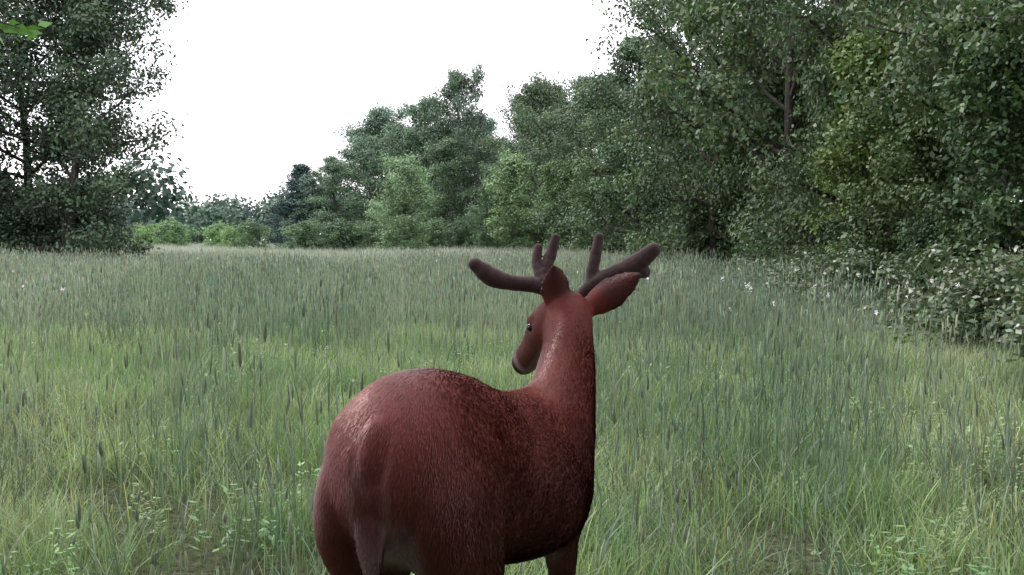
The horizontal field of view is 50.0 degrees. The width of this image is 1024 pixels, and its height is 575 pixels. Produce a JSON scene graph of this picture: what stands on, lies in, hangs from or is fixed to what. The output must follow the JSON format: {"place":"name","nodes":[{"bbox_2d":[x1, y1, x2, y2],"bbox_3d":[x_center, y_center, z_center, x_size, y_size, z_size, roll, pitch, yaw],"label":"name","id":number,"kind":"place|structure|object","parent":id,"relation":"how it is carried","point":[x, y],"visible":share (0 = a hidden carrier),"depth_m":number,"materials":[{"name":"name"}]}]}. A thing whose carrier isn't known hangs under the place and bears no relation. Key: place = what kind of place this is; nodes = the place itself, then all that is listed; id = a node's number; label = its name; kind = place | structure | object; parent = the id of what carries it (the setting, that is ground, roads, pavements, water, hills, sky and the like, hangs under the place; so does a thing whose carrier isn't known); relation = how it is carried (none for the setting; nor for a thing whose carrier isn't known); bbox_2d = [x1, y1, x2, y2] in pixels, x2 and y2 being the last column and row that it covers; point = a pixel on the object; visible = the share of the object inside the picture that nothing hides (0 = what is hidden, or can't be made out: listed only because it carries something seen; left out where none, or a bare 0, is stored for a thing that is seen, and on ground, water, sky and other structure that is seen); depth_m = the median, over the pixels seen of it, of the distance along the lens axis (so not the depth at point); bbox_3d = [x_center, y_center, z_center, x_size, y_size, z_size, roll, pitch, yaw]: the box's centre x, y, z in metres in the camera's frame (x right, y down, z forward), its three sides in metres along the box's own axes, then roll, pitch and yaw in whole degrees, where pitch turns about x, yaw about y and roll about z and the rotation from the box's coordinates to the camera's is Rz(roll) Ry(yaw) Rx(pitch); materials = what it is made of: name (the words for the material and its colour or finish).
{"place":"outdoors","nodes":[
{"label":"outdoors","id":0,"kind":"place"},
{"bbox_2d":[0,0,1022,239],"label":"sky","id":1,"kind":"structure","parent":0,"point":[266,83],"materials":[{"name":"white"}]},
{"bbox_2d":[0,240,1023,574],"bbox_3d":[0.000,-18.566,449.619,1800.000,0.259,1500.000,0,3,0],"label":"ground","id":2,"kind":"structure","parent":0,"point":[194,560],"depth_m":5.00,"materials":[{"name":"green plant"}]},
{"bbox_2d":[0,0,23,137],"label":"oak tree","id":3,"kind":"object","parent":2,"relation":"on","point":[6,115],"visible":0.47,"depth_m":45.15,"materials":[{"name":"green plant"}]},
{"bbox_2d":[0,19,51,44],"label":"young ash tree","id":4,"kind":"object","parent":2,"relation":"on","point":[32,32],"visible":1,"depth_m":4.03,"materials":[{"name":"green plant"}]},
{"bbox_2d":[0,202,60,258],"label":"shrub","id":5,"kind":"object","parent":2,"relation":"on","point":[15,225],"visible":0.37,"depth_m":46.53,"materials":[{"name":"green plant"}]},
{"bbox_2d":[45,210,118,258],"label":"shrub","id":6,"kind":"object","parent":2,"relation":"on","point":[73,231],"visible":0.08,"depth_m":48.18,"materials":[{"name":"green plant"}]},
{"bbox_2d":[0,0,185,253],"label":"oak tree","id":7,"kind":"object","parent":2,"relation":"on","point":[9,154],"visible":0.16,"depth_m":47.81,"materials":[{"name":"green plant"}]},
{"bbox_2d":[0,0,195,261],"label":"oak tree","id":8,"kind":"object","parent":2,"relation":"on","point":[98,29],"visible":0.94,"depth_m":44.62,"materials":[{"name":"green plant"}]},
{"bbox_2d":[3,149,197,243],"bbox_3d":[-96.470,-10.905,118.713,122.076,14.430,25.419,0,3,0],"label":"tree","id":9,"kind":"object","parent":2,"relation":"on","point":[164,201],"visible":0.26,"depth_m":122.55,"materials":[{"name":"green plant"}]},
{"bbox_2d":[122,222,160,245],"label":"shrub","id":10,"kind":"object","parent":2,"relation":"on","point":[146,230],"visible":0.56,"depth_m":99.69,"materials":[{"name":"green plant"}]},
{"bbox_2d":[0,190,293,244],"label":"distant treeline","id":11,"kind":"object","parent":2,"relation":"on","point":[198,219],"visible":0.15,"depth_m":152.29,"materials":[{"name":"green plant"}]},
{"bbox_2d":[153,217,201,246],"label":"shrub","id":12,"kind":"object","parent":2,"relation":"on","point":[171,227],"visible":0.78,"depth_m":103.25,"materials":[{"name":"green plant"}]},
{"bbox_2d":[195,219,234,245],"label":"shrub","id":13,"kind":"object","parent":2,"relation":"on","point":[214,232],"visible":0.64,"depth_m":107.35,"materials":[{"name":"green plant"}]},
{"bbox_2d":[215,225,249,247],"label":"shrub","id":14,"kind":"object","parent":2,"relation":"on","point":[229,232],"visible":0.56,"depth_m":97.47,"materials":[{"name":"green plant"}]},
{"bbox_2d":[228,218,278,249],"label":"shrub","id":15,"kind":"object","parent":2,"relation":"on","point":[248,229],"visible":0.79,"depth_m":76.50,"materials":[{"name":"green plant"}]},
{"bbox_2d":[250,162,322,247],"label":"cedar tree","id":16,"kind":"object","parent":2,"relation":"on","point":[296,171],"visible":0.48,"depth_m":93.78,"materials":[{"name":"green plant"}]},
{"bbox_2d":[2,174,585,243],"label":"distant treeline","id":17,"kind":"object","parent":2,"relation":"on","point":[247,211],"visible":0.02,"depth_m":194.07,"materials":[{"name":"green plant"}]},
{"bbox_2d":[274,218,326,248],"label":"shrub","id":18,"kind":"object","parent":2,"relation":"on","point":[283,228],"visible":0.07,"depth_m":83.75,"materials":[{"name":"green plant"}]},
{"bbox_2d":[273,217,333,251],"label":"shrub","id":19,"kind":"object","parent":2,"relation":"on","point":[300,233],"visible":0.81,"depth_m":77.36,"materials":[{"name":"green plant"}]},
{"bbox_2d":[273,174,346,245],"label":"cedar tree","id":20,"kind":"object","parent":2,"relation":"on","point":[306,187],"visible":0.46,"depth_m":92.14,"materials":[{"name":"green plant"}]},
{"bbox_2d":[302,155,369,245],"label":"maple tree","id":21,"kind":"object","parent":2,"relation":"on","point":[330,182],"visible":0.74,"depth_m":91.14,"materials":[{"name":"green plant"}]},
{"bbox_2d":[314,218,370,251],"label":"shrub","id":22,"kind":"object","parent":2,"relation":"on","point":[328,226],"visible":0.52,"depth_m":79.08,"materials":[{"name":"green plant"}]},
{"bbox_2d":[327,217,375,251],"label":"shrub","id":23,"kind":"object","parent":2,"relation":"on","point":[357,230],"visible":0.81,"depth_m":78.63,"materials":[{"name":"green plant"}]},
{"bbox_2d":[330,133,393,246],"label":"oak tree","id":24,"kind":"object","parent":2,"relation":"on","point":[363,142],"visible":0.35,"depth_m":93.97,"materials":[{"name":"green plant"}]},
{"bbox_2d":[332,126,391,241],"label":"maple tree","id":25,"kind":"object","parent":2,"relation":"on","point":[347,182],"visible":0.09,"depth_m":99.20,"materials":[{"name":"green plant"}]},
{"bbox_2d":[356,218,397,249],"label":"shrub","id":26,"kind":"object","parent":2,"relation":"on","point":[374,228],"visible":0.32,"depth_m":81.34,"materials":[{"name":"green plant"}]},
{"bbox_2d":[344,121,424,242],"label":"maple tree","id":27,"kind":"object","parent":2,"relation":"on","point":[377,148],"visible":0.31,"depth_m":90.79,"materials":[{"name":"green plant"}]},
{"bbox_2d":[330,101,450,221],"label":"maple tree","id":28,"kind":"object","parent":2,"relation":"on","point":[379,118],"visible":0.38,"depth_m":97.57,"materials":[{"name":"green plant"}]},
{"bbox_2d":[369,219,417,249],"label":"shrub","id":29,"kind":"object","parent":2,"relation":"on","point":[410,239],"visible":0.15,"depth_m":80.87,"materials":[{"name":"green plant"}]},
{"bbox_2d":[362,149,447,252],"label":"willow tree","id":30,"kind":"object","parent":2,"relation":"on","point":[401,173],"visible":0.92,"depth_m":71.40,"materials":[{"name":"green plant"}]},
{"bbox_2d":[374,95,478,244],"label":"oak tree","id":31,"kind":"object","parent":2,"relation":"on","point":[414,137],"visible":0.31,"depth_m":88.75,"materials":[{"name":"green plant"}]},
{"bbox_2d":[413,216,450,248],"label":"shrub","id":32,"kind":"object","parent":2,"relation":"on","point":[439,237],"visible":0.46,"depth_m":79.87,"materials":[{"name":"green plant"}]},
{"bbox_2d":[418,136,485,246],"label":"maple tree","id":33,"kind":"object","parent":2,"relation":"on","point":[447,174],"visible":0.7,"depth_m":83.24,"materials":[{"name":"green plant"}]},
{"bbox_2d":[437,218,477,249],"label":"shrub","id":34,"kind":"object","parent":2,"relation":"on","point":[455,228],"visible":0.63,"depth_m":78.99,"materials":[{"name":"green plant"}]},
{"bbox_2d":[418,62,509,244],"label":"oak tree","id":35,"kind":"object","parent":2,"relation":"on","point":[457,83],"visible":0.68,"depth_m":85.83,"materials":[{"name":"green plant"}]},
{"bbox_2d":[438,128,513,234],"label":"oak tree","id":36,"kind":"object","parent":2,"relation":"on","point":[475,164],"visible":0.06,"depth_m":104.24,"materials":[{"name":"green plant"}]},
{"bbox_2d":[463,218,492,249],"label":"shrub","id":37,"kind":"object","parent":2,"relation":"on","point":[466,238],"visible":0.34,"depth_m":78.06,"materials":[{"name":"green plant"}]},
{"bbox_2d":[439,109,516,234],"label":"maple tree","id":38,"kind":"object","parent":2,"relation":"on","point":[490,127],"visible":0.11,"depth_m":103.71,"materials":[{"name":"green plant"}]},
{"bbox_2d":[312,233,660,574],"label":"white tailed deer","id":39,"kind":"object","parent":2,"relation":"on","point":[431,471],"visible":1,"depth_m":2.22},
{"bbox_2d":[461,157,531,249],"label":"maple tree","id":40,"kind":"object","parent":2,"relation":"on","point":[477,216],"visible":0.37,"depth_m":75.46,"materials":[{"name":"green plant"}]},
{"bbox_2d":[481,148,540,249],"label":"maple tree","id":41,"kind":"object","parent":2,"relation":"on","point":[513,167],"visible":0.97,"depth_m":71.53,"materials":[{"name":"green plant"}]},
{"bbox_2d":[2,246,1023,394],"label":"white wildflowers","id":42,"kind":"object","parent":2,"relation":"on","point":[747,285],"visible":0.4,"depth_m":10.85,"materials":[{"name":"white plant"}]},
{"bbox_2d":[469,92,560,240],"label":"oak tree","id":43,"kind":"object","parent":2,"relation":"on","point":[515,136],"visible":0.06,"depth_m":84.83,"materials":[{"name":"green plant"}]},
{"bbox_2d":[470,68,595,249],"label":"oak tree","id":44,"kind":"object","parent":2,"relation":"on","point":[545,92],"visible":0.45,"depth_m":76.48,"materials":[{"name":"green plant"}]},
{"bbox_2d":[515,224,565,250],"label":"shrub","id":45,"kind":"object","parent":2,"relation":"on","point":[539,237],"visible":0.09,"depth_m":80.39,"materials":[{"name":"green plant"}]},
{"bbox_2d":[500,85,586,249],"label":"maple tree","id":46,"kind":"object","parent":2,"relation":"on","point":[562,99],"visible":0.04,"depth_m":80.98,"materials":[{"name":"green plant"}]},
{"bbox_2d":[513,154,586,251],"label":"maple tree","id":47,"kind":"object","parent":2,"relation":"on","point":[555,171],"visible":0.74,"depth_m":67.28,"materials":[{"name":"green plant"}]},
{"bbox_2d":[517,70,661,250],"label":"maple tree","id":48,"kind":"object","parent":2,"relation":"on","point":[568,136],"visible":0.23,"depth_m":67.41,"materials":[{"name":"green plant"}]},
{"bbox_2d":[550,79,651,255],"bbox_3d":[5.984,-6.532,61.101,7.406,10.486,7.764,1,3,11],"label":"maple tree","id":49,"kind":"object","parent":2,"relation":"on","point":[584,167],"visible":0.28,"depth_m":60.26,"materials":[{"name":"green plant"}]},
{"bbox_2d":[602,219,631,254],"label":"shrub","id":50,"kind":"object","parent":2,"relation":"on","point":[619,238],"visible":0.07,"depth_m":67.64,"materials":[{"name":"green plant"}]},
{"bbox_2d":[611,221,632,256],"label":"shrub","id":51,"kind":"object","parent":2,"relation":"on","point":[626,230],"visible":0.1,"depth_m":56.81,"materials":[{"name":"green plant"}]},
{"bbox_2d":[552,31,703,245],"bbox_3d":[6.429,-6.707,52.731,8.086,11.406,8.410,-2,3,-41],"label":"maple tree","id":52,"kind":"object","parent":2,"relation":"on","point":[604,187],"visible":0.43,"depth_m":52.00,"materials":[{"name":"green plant"}]},
{"bbox_2d":[625,210,667,250],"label":"shrub","id":53,"kind":"object","parent":2,"relation":"on","point":[642,228],"visible":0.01,"depth_m":52.53,"materials":[{"name":"green plant"}]},
{"bbox_2d":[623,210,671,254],"bbox_3d":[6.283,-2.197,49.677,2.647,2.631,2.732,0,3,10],"label":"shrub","id":54,"kind":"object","parent":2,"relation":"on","point":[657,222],"visible":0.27,"depth_m":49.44,"materials":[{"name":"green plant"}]},
{"bbox_2d":[630,148,679,232],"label":"sapling tree","id":55,"kind":"object","parent":2,"relation":"on","point":[661,202],"visible":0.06,"depth_m":53.60,"materials":[{"name":"green plant"}]},
{"bbox_2d":[586,0,773,227],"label":"maple tree","id":56,"kind":"object","parent":2,"relation":"on","point":[686,153],"visible":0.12,"depth_m":44.66,"materials":[{"name":"green plant"}]},
{"bbox_2d":[663,213,717,250],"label":"shrub","id":57,"kind":"object","parent":2,"relation":"on","point":[674,222],"visible":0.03,"depth_m":46.34,"materials":[{"name":"green plant"}]},
{"bbox_2d":[576,0,823,273],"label":"oak tree","id":58,"kind":"object","parent":2,"relation":"on","point":[721,188],"visible":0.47,"depth_m":37.03,"materials":[{"name":"green plant"}]},
{"bbox_2d":[666,193,745,267],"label":"shrub","id":59,"kind":"object","parent":2,"relation":"on","point":[699,219],"visible":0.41,"depth_m":37.59,"materials":[{"name":"green plant"}]},
{"bbox_2d":[630,16,813,212],"bbox_3d":[11.209,-6.279,46.668,12.467,11.002,11.292,0,3,6],"label":"oak tree","id":60,"kind":"object","parent":2,"relation":"on","point":[708,153],"visible":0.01,"depth_m":45.91,"materials":[{"name":"green plant"}]},
{"bbox_2d":[673,116,773,272],"bbox_3d":[7.693,-3.248,38.137,3.450,5.834,3.567,-2,4,-44],"label":"sapling tree","id":61,"kind":"object","parent":2,"relation":"on","point":[727,163],"visible":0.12,"depth_m":37.77,"materials":[{"name":"green plant"}]},
{"bbox_2d":[723,198,763,270],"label":"shrub","id":62,"kind":"object","parent":2,"relation":"on","point":[742,236],"visible":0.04,"depth_m":35.24,"materials":[{"name":"green plant"}]},
{"bbox_2d":[633,0,862,255],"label":"maple tree","id":63,"kind":"object","parent":2,"relation":"on","point":[737,133],"visible":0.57,"depth_m":30.41,"materials":[{"name":"green plant"}]},
{"bbox_2d":[731,257,767,285],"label":"bramble bush","id":64,"kind":"object","parent":2,"relation":"on","point":[745,269],"visible":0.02,"depth_m":26.81,"materials":[{"name":"green plant"}]},
{"bbox_2d":[745,250,794,277],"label":"bramble bush","id":65,"kind":"object","parent":2,"relation":"on","point":[766,256],"visible":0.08,"depth_m":25.16,"materials":[{"name":"green plant"}]},
{"bbox_2d":[746,273,797,301],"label":"bramble bush","id":66,"kind":"object","parent":2,"relation":"on","point":[774,284],"visible":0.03,"depth_m":21.00,"materials":[{"name":"green plant"}]},
{"bbox_2d":[723,243,826,288],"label":"bramble bush","id":67,"kind":"object","parent":2,"relation":"on","point":[792,257],"visible":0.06,"depth_m":23.25,"materials":[{"name":"green plant"}]},
{"bbox_2d":[729,175,825,265],"bbox_3d":[8.145,-1.617,30.971,3.294,3.274,3.400,-2,4,-44],"label":"shrub","id":68,"kind":"object","parent":2,"relation":"on","point":[767,252],"visible":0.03,"depth_m":30.92,"materials":[{"name":"green plant"}]},
{"bbox_2d":[732,63,832,255],"bbox_3d":[8.575,-3.317,32.431,4.047,6.618,3.914,0,3,-7],"label":"sapling tree","id":69,"kind":"object","parent":2,"relation":"on","point":[780,95],"visible":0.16,"depth_m":31.70,"materials":[{"name":"green plant"}]},
{"bbox_2d":[736,251,867,309],"bbox_3d":[5.763,-0.067,20.285,3.096,1.304,2.697,2,3,39],"label":"bramble bush","id":70,"kind":"object","parent":2,"relation":"on","point":[799,265],"visible":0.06,"depth_m":20.10,"materials":[{"name":"green plant"}]},
{"bbox_2d":[765,254,839,302],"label":"bramble bush","id":71,"kind":"object","parent":2,"relation":"on","point":[785,272],"visible":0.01,"depth_m":21.14,"materials":[{"name":"green plant"}]},
{"bbox_2d":[771,272,837,307],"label":"bramble bush","id":72,"kind":"object","parent":2,"relation":"on","point":[805,284],"visible":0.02,"depth_m":19.85,"materials":[{"name":"green plant"}]},
{"bbox_2d":[771,241,837,274],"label":"bramble bush","id":73,"kind":"object","parent":2,"relation":"on","point":[802,247],"visible":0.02,"depth_m":23.73,"materials":[{"name":"green plant"}]},
{"bbox_2d":[783,204,839,253],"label":"shrub","id":74,"kind":"object","parent":2,"relation":"on","point":[811,239],"visible":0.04,"depth_m":28.70,"materials":[{"name":"green plant"}]},
{"bbox_2d":[743,240,893,312],"bbox_3d":[5.730,-0.098,19.154,3.234,1.492,2.817,0,3,5],"label":"bramble bush","id":75,"kind":"object","parent":2,"relation":"on","point":[829,255],"visible":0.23,"depth_m":19.18,"materials":[{"name":"green plant"}]},
{"bbox_2d":[807,131,901,248],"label":"sapling tree","id":76,"kind":"object","parent":2,"relation":"on","point":[812,150],"visible":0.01,"depth_m":28.28,"materials":[{"name":"green plant"}]},
{"bbox_2d":[784,241,931,319],"bbox_3d":[5.684,-0.025,17.672,2.394,1.462,2.085,0,3,8],"label":"bramble bush","id":77,"kind":"object","parent":2,"relation":"on","point":[859,263],"visible":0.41,"depth_m":17.41,"materials":[{"name":"green plant"}]},
{"bbox_2d":[697,18,1021,186],"bbox_3d":[12.812,-7.484,34.066,12.234,14.866,11.082,-2,3,-43],"label":"oak tree","id":78,"kind":"object","parent":2,"relation":"on","point":[745,98],"visible":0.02,"depth_m":33.26,"materials":[{"name":"green plant"}]},
{"bbox_2d":[719,0,1001,258],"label":"maple tree","id":79,"kind":"object","parent":2,"relation":"on","point":[818,91],"visible":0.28,"depth_m":24.27,"materials":[{"name":"green plant"}]},
{"bbox_2d":[811,204,911,258],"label":"shrub","id":80,"kind":"object","parent":2,"relation":"on","point":[831,228],"visible":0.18,"depth_m":22.66,"materials":[{"name":"green plant"}]},
{"bbox_2d":[793,11,942,257],"bbox_3d":[7.710,-2.770,24.053,3.590,6.070,3.711,1,3,30],"label":"sapling tree","id":81,"kind":"object","parent":2,"relation":"on","point":[848,156],"visible":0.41,"depth_m":23.30,"materials":[{"name":"green plant"}]},
{"bbox_2d":[817,248,924,321],"bbox_3d":[6.019,-0.041,17.429,1.978,1.199,2.312,-2,3,-42],"label":"bramble bush","id":82,"kind":"object","parent":2,"relation":"on","point":[880,271],"visible":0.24,"depth_m":17.25,"materials":[{"name":"green plant"}]},
{"bbox_2d":[806,47,966,258],"bbox_3d":[7.624,-2.193,21.315,3.183,5.206,3.079,-2,3,-37],"label":"sapling tree","id":83,"kind":"object","parent":2,"relation":"on","point":[880,209],"visible":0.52,"depth_m":21.19,"materials":[{"name":"green plant"}]},
{"bbox_2d":[819,0,985,238],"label":"maple tree","id":84,"kind":"object","parent":2,"relation":"on","point":[959,83],"depth_m":29.97,"materials":[{"name":"green plant"}]},
{"bbox_2d":[808,0,1023,231],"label":"maple tree","id":85,"kind":"object","parent":2,"relation":"on","point":[905,30],"visible":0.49,"depth_m":17.75,"materials":[{"name":"green plant"}]},
{"bbox_2d":[855,246,983,320],"bbox_3d":[6.397,-0.035,17.021,2.083,1.209,2.435,0,3,10],"label":"bramble bush","id":86,"kind":"object","parent":2,"relation":"on","point":[894,270],"visible":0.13,"depth_m":16.75,"materials":[{"name":"green plant"}]},
{"bbox_2d":[874,262,969,323],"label":"bramble bush","id":87,"kind":"object","parent":2,"relation":"on","point":[929,280],"visible":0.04,"depth_m":15.79,"materials":[{"name":"green plant"}]},
{"bbox_2d":[872,239,972,326],"bbox_3d":[6.207,-0.050,16.093,1.725,1.337,1.475,-2,3,-34],"label":"bramble bush","id":88,"kind":"object","parent":2,"relation":"on","point":[918,270],"visible":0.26,"depth_m":15.96,"materials":[{"name":"green plant"}]},
{"bbox_2d":[860,266,998,338],"bbox_3d":[5.831,0.308,13.575,2.475,1.157,2.156,-1,3,-30],"label":"bramble bush","id":89,"kind":"object","parent":2,"relation":"on","point":[918,290],"visible":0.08,"depth_m":13.74,"materials":[{"name":"green plant"}]},
{"bbox_2d":[890,193,992,261],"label":"shrub","id":90,"kind":"object","parent":2,"relation":"on","point":[914,236],"visible":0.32,"depth_m":19.80,"materials":[{"name":"green plant"}]},
{"bbox_2d":[917,272,979,316],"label":"bramble bush","id":91,"kind":"object","parent":2,"relation":"on","point":[939,290],"visible":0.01,"depth_m":15.07,"materials":[{"name":"green plant"}]},
{"bbox_2d":[884,283,1023,353],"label":"bramble bush","id":92,"kind":"object","parent":2,"relation":"on","point":[969,313],"visible":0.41,"depth_m":12.07,"materials":[{"name":"green plant"}]},
{"bbox_2d":[887,240,1023,329],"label":"bramble bush","id":93,"kind":"object","parent":2,"relation":"on","point":[966,265],"visible":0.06,"depth_m":14.15,"materials":[{"name":"green plant"}]},
{"bbox_2d":[901,233,1023,355],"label":"bramble bush","id":94,"kind":"object","parent":2,"relation":"on","point":[985,277],"visible":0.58,"depth_m":12.06,"materials":[{"name":"green plant"}]},
{"bbox_2d":[912,0,1023,270],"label":"sapling tree","id":95,"kind":"object","parent":2,"relation":"on","point":[1001,152],"visible":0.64,"depth_m":15.92,"materials":[{"name":"green plant"}]},
{"bbox_2d":[919,135,1023,211],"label":"maple tree","id":96,"kind":"object","parent":2,"relation":"on","point":[947,161],"visible":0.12,"depth_m":20.02,"materials":[{"name":"green plant"}]},
{"bbox_2d":[922,0,1023,107],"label":"maple tree","id":97,"kind":"object","parent":2,"relation":"on","point":[1012,22],"visible":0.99,"depth_m":14.62,"materials":[{"name":"green plant"}]},
{"bbox_2d":[928,69,1023,257],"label":"oak tree","id":98,"kind":"object","parent":2,"relation":"on","point":[955,154],"visible":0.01,"depth_m":26.64,"materials":[{"name":"green plant"}]},
{"bbox_2d":[935,0,1023,255],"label":"oak tree","id":99,"kind":"object","parent":2,"relation":"on","point":[1001,242],"visible":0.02,"depth_m":22.46,"materials":[{"name":"green plant"}]},
{"bbox_2d":[952,277,1023,364],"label":"bramble bush","id":100,"kind":"object","parent":2,"relation":"on","point":[1018,281],"visible":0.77,"depth_m":10.56,"materials":[{"name":"green plant"}]},
{"bbox_2d":[962,231,1023,360],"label":"bramble bush","id":101,"kind":"object","parent":2,"relation":"on","point":[1003,318],"visible":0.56,"depth_m":10.69,"materials":[{"name":"green plant"}]},
{"bbox_2d":[977,294,1023,389],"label":"bramble bush","id":102,"kind":"object","parent":2,"relation":"on","point":[1018,322],"visible":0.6,"depth_m":9.22,"materials":[{"name":"green plant"}]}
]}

